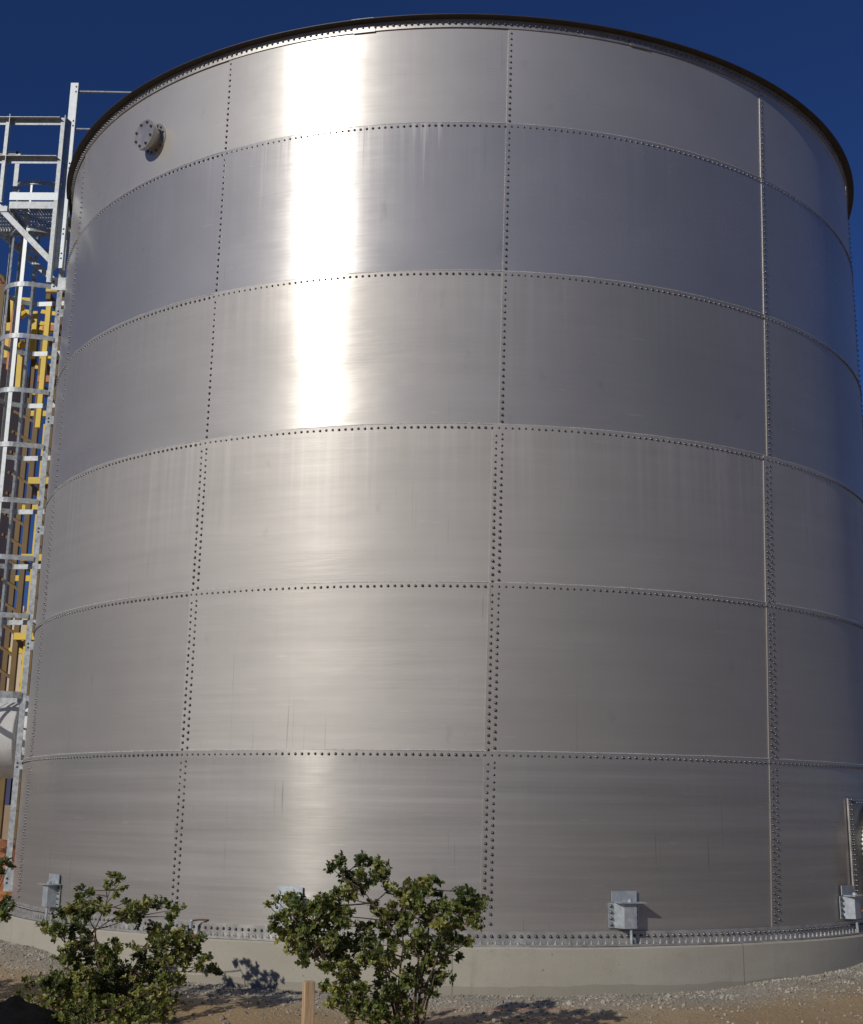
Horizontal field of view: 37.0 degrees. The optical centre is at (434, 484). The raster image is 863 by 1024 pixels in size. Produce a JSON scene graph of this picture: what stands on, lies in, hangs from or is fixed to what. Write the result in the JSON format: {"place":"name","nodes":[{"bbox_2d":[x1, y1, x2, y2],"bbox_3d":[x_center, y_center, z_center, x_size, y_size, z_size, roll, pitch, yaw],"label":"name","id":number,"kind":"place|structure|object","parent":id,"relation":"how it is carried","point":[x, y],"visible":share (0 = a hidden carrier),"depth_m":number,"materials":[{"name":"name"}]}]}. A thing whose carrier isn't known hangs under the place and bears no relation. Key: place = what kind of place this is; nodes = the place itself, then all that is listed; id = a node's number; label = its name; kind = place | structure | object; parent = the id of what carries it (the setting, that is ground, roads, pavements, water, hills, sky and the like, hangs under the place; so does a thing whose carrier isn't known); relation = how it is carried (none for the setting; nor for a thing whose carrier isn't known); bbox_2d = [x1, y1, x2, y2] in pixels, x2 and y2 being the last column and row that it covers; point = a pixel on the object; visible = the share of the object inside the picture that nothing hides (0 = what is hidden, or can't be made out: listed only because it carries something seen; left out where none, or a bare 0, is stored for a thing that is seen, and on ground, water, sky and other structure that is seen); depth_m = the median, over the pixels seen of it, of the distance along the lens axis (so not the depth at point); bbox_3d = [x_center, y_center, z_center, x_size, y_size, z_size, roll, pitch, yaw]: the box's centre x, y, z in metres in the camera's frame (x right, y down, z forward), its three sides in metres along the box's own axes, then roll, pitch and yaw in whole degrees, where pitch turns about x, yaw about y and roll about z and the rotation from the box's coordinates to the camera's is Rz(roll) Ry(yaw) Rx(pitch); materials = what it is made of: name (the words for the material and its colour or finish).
{"place":"outdoors","nodes":[
{"label":"outdoors","id":0,"kind":"place"},
{"bbox_2d":[2,805,10,839],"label":"block wall","id":1,"kind":"structure","parent":0,"point":[6,822],"depth_m":24.46,"materials":[{"name":"beige concrete"}]},
{"bbox_2d":[5,778,12,804],"bbox_3d":[-9.885,6.905,29.453,0.930,0.813,1.630,0,-14,1],"label":"container","id":2,"kind":"object","parent":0,"point":[8,791],"depth_m":28.68,"materials":[{"name":"blue paint"}]},
{"bbox_2d":[6,606,26,691],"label":"cream building","id":3,"kind":"structure","parent":0,"point":[20,658],"depth_m":37.38,"materials":[{"name":"metal"}]},
{"bbox_2d":[0,284,64,843],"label":"yellow tower","id":4,"kind":"structure","parent":0,"point":[46,328],"depth_m":25.32,"materials":[{"name":"paint"}]},
{"bbox_2d":[0,273,9,322],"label":"gooseneck pipe","id":5,"kind":"object","parent":4,"relation":"attached to","point":[3,278],"visible":0.49,"depth_m":27.20,"materials":[{"name":"paint"}]},
{"bbox_2d":[6,311,20,370],"bbox_3d":[-8.996,-3.076,27.557,0.202,1.329,0.200,0,-14,1],"label":"riser pipe","id":6,"kind":"object","parent":4,"relation":"attached to","point":[10,339],"visible":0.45,"depth_m":27.51,"materials":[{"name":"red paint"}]},
{"bbox_2d":[2,296,38,386],"bbox_3d":[-9.218,-3.120,27.997,1.085,2.164,0.357,0,-14,1],"label":"yellow railing","id":7,"kind":"object","parent":4,"relation":"on","point":[21,346],"visible":0.44,"depth_m":28.02,"materials":[{"name":"paint"}]},
{"bbox_2d":[0,940,862,1023],"bbox_3d":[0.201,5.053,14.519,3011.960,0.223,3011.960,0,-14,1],"label":"ground","id":8,"kind":"structure","parent":0,"point":[763,1014],"depth_m":9.37,"materials":[{"name":"beige gravel"}]},
{"bbox_2d":[0,839,15,900],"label":"soil heap","id":9,"kind":"object","parent":8,"relation":"on","point":[3,846],"visible":0.03,"depth_m":18.75,"materials":[{"name":"orange soil"}]},
{"bbox_2d":[0,856,16,922],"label":"shrub","id":10,"kind":"object","parent":8,"relation":"on","point":[4,914],"visible":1,"depth_m":9.21,"materials":[{"name":"green plant"}]},
{"bbox_2d":[0,352,28,680],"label":"brown silo","id":11,"kind":"object","parent":8,"relation":"on","point":[9,466],"visible":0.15,"depth_m":32.16,"materials":[{"name":"paint"}]},
{"bbox_2d":[0,995,62,1023],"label":"plastic sheet","id":12,"kind":"object","parent":8,"relation":"on","point":[16,1009],"visible":0.91,"depth_m":8.27,"materials":[{"name":"black plastic"}]},
{"bbox_2d":[12,871,223,1023],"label":"shrub","id":13,"kind":"object","parent":8,"relation":"on","point":[113,1006],"visible":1,"depth_m":8.93,"materials":[{"name":"green plant"}]},
{"bbox_2d":[301,980,314,1023],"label":"survey stake","id":14,"kind":"object","parent":8,"relation":"on","point":[308,999],"visible":1,"depth_m":5.72,"materials":[{"name":"brown wood"}]},
{"bbox_2d":[263,850,490,1023],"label":"shrub","id":15,"kind":"object","parent":8,"relation":"on","point":[414,894],"visible":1,"depth_m":7.86,"materials":[{"name":"green plant"}]},
{"bbox_2d":[0,916,862,996],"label":"foundation ring","id":16,"kind":"object","parent":8,"relation":"on","point":[544,971],"visible":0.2,"depth_m":10.04,"materials":[{"name":"concrete"}]},
{"bbox_2d":[4,13,862,946],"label":"storage tank","id":17,"kind":"object","parent":16,"relation":"on","point":[456,467],"visible":0.93,"depth_m":11.38,"materials":[{"name":"silver metal"}]},
{"bbox_2d":[0,703,27,777],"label":"insulated duct","id":18,"kind":"object","parent":17,"relation":"attached to","point":[9,715],"visible":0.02,"depth_m":15.07,"materials":[{"name":"metal"}]},
{"bbox_2d":[0,180,70,890],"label":"caged ladder","id":19,"kind":"object","parent":17,"relation":"attached to","point":[21,697],"visible":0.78,"depth_m":15.37,"materials":[{"name":"metal"}]},
{"bbox_2d":[38,873,60,919],"bbox_3d":[-3.491,3.728,11.625,0.128,0.411,0.280,12,-18,-39],"label":"anchor bracket","id":20,"kind":"object","parent":17,"relation":"attached to","point":[51,892],"visible":0.98,"depth_m":11.60,"materials":[{"name":"metal"}]},
{"bbox_2d":[0,83,131,291],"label":"access platform","id":21,"kind":"structure","parent":17,"relation":"attached to","point":[18,159],"depth_m":15.71,"materials":[{"name":"metal"}]},
{"bbox_2d":[134,119,165,155],"bbox_3d":[-2.844,-3.478,12.882,0.336,0.336,0.185,-11,-19,39],"label":"blind nozzle","id":22,"kind":"object","parent":17,"relation":"attached to","point":[150,138],"visible":1,"depth_m":12.84,"materials":[{"name":"metal"}]},
{"bbox_2d":[189,919,207,934],"bbox_3d":[-1.904,3.579,10.408,0.152,0.138,0.032,6,-15,-19],"label":"pipe stub","id":23,"kind":"object","parent":17,"relation":"attached to","point":[191,923],"visible":0.82,"depth_m":10.40,"materials":[{"name":"grey metal"}]},
{"bbox_2d":[273,886,306,924],"bbox_3d":[-1.157,3.382,10.146,0.280,0.411,0.128,-3,-15,16],"label":"anchor bracket","id":24,"kind":"object","parent":17,"relation":"attached to","point":[283,889],"visible":0.12,"depth_m":10.23,"materials":[{"name":"metal"}]},
{"bbox_2d":[608,891,646,943],"bbox_3d":[1.522,3.410,10.124,0.280,0.411,0.128,5,-15,-15],"label":"anchor bracket","id":25,"kind":"object","parent":17,"relation":"attached to","point":[623,910],"visible":1,"depth_m":10.13,"materials":[{"name":"metal"}]},
{"bbox_2d":[839,885,862,931],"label":"anchor bracket","id":26,"kind":"object","parent":17,"relation":"attached to","point":[849,902],"visible":1,"depth_m":11.38,"materials":[{"name":"metal"}]},
{"bbox_2d":[846,798,862,898],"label":"access hatch","id":27,"kind":"object","parent":17,"relation":"attached to","point":[855,815],"visible":0.96,"depth_m":11.73,"materials":[{"name":"metal"}]},
{"bbox_2d":[438,1007,557,1009],"bbox_3d":[0.523,3.780,9.290,0.989,0.018,0.034,2,-14,-3],"label":"string line","id":28,"kind":"object","parent":8,"relation":"on","point":[494,1008],"visible":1,"depth_m":9.28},
{"bbox_2d":[0,0,862,610],"label":"sky","id":29,"kind":"structure","parent":0,"point":[812,50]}
]}

